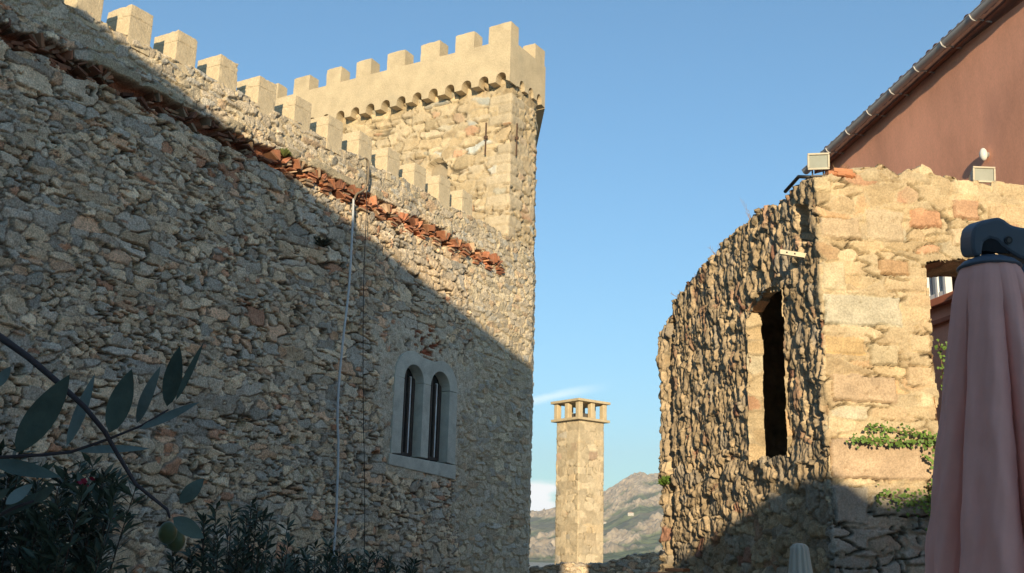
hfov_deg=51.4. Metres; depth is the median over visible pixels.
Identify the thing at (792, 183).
cable
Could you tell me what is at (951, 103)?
pink house
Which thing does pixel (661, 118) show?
sky
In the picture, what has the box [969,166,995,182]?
floodlight
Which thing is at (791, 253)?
wall bracket
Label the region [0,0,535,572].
curtain wall
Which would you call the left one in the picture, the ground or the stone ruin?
the ground
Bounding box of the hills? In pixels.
[529,472,663,562]
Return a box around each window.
[386,351,456,479]
[927,276,956,299]
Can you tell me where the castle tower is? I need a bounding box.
[276,21,545,257]
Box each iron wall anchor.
[484,122,487,154]
[515,123,518,155]
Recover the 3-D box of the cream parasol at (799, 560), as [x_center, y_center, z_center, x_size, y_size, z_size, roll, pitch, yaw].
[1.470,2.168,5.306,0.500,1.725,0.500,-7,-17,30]
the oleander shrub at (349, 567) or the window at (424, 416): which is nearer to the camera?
the oleander shrub at (349, 567)
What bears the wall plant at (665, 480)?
attached to the stone ruin
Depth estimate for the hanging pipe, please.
15.30 m
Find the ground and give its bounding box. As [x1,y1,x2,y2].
[529,562,553,567]
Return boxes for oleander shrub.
[0,438,148,572]
[161,497,296,572]
[249,536,421,572]
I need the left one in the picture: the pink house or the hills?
the hills
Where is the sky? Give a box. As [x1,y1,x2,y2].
[101,0,981,510]
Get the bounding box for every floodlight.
[807,152,829,177]
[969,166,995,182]
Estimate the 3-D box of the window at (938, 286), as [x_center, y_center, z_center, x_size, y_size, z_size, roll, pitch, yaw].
[4.862,-0.352,11.484,0.310,0.920,0.970,4,-15,-11]
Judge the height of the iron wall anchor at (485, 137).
0.680 m
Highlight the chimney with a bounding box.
[551,398,610,564]
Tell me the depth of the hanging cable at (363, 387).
15.74 m
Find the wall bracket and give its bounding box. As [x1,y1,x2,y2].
[779,249,806,257]
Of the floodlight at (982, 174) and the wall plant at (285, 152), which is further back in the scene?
the wall plant at (285, 152)
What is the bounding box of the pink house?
[802,0,1023,426]
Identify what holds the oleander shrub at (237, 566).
on the ground
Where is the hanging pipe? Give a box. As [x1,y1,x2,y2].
[332,198,354,568]
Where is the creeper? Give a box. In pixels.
[846,339,946,530]
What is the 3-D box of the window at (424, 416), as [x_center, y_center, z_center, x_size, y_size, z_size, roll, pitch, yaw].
[-1.503,2.091,17.296,0.275,1.939,1.850,-7,-17,30]
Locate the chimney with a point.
(579, 514)
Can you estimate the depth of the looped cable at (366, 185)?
16.36 m
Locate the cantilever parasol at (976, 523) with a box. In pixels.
[925,218,1023,572]
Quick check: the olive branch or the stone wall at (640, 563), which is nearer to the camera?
the olive branch
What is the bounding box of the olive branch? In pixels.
[0,333,203,551]
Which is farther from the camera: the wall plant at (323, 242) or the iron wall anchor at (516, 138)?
the iron wall anchor at (516, 138)
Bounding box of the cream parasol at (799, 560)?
[788,543,812,572]
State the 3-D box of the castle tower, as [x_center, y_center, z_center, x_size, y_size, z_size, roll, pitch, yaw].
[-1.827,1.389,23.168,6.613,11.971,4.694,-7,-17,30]
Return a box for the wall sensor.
[979,148,988,160]
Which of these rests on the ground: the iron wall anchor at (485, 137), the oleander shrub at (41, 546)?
the oleander shrub at (41, 546)
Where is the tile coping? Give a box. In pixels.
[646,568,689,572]
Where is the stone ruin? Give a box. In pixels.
[655,164,1023,572]
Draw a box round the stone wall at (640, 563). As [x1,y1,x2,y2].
[529,550,663,572]
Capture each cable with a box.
[354,157,369,199]
[363,160,366,572]
[783,175,810,192]
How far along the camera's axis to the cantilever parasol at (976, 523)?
3.29 m
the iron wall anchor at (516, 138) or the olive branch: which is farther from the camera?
the iron wall anchor at (516, 138)
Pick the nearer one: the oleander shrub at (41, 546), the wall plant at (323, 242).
the oleander shrub at (41, 546)
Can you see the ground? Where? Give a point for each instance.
(540, 564)
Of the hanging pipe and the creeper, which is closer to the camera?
the creeper
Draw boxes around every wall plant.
[278,148,291,157]
[313,236,332,247]
[657,475,670,484]
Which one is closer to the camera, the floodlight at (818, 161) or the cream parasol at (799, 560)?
the cream parasol at (799, 560)
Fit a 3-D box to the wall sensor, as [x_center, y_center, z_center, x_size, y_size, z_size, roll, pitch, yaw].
[4.858,-1.359,10.942,0.090,0.140,0.080,4,-15,-11]

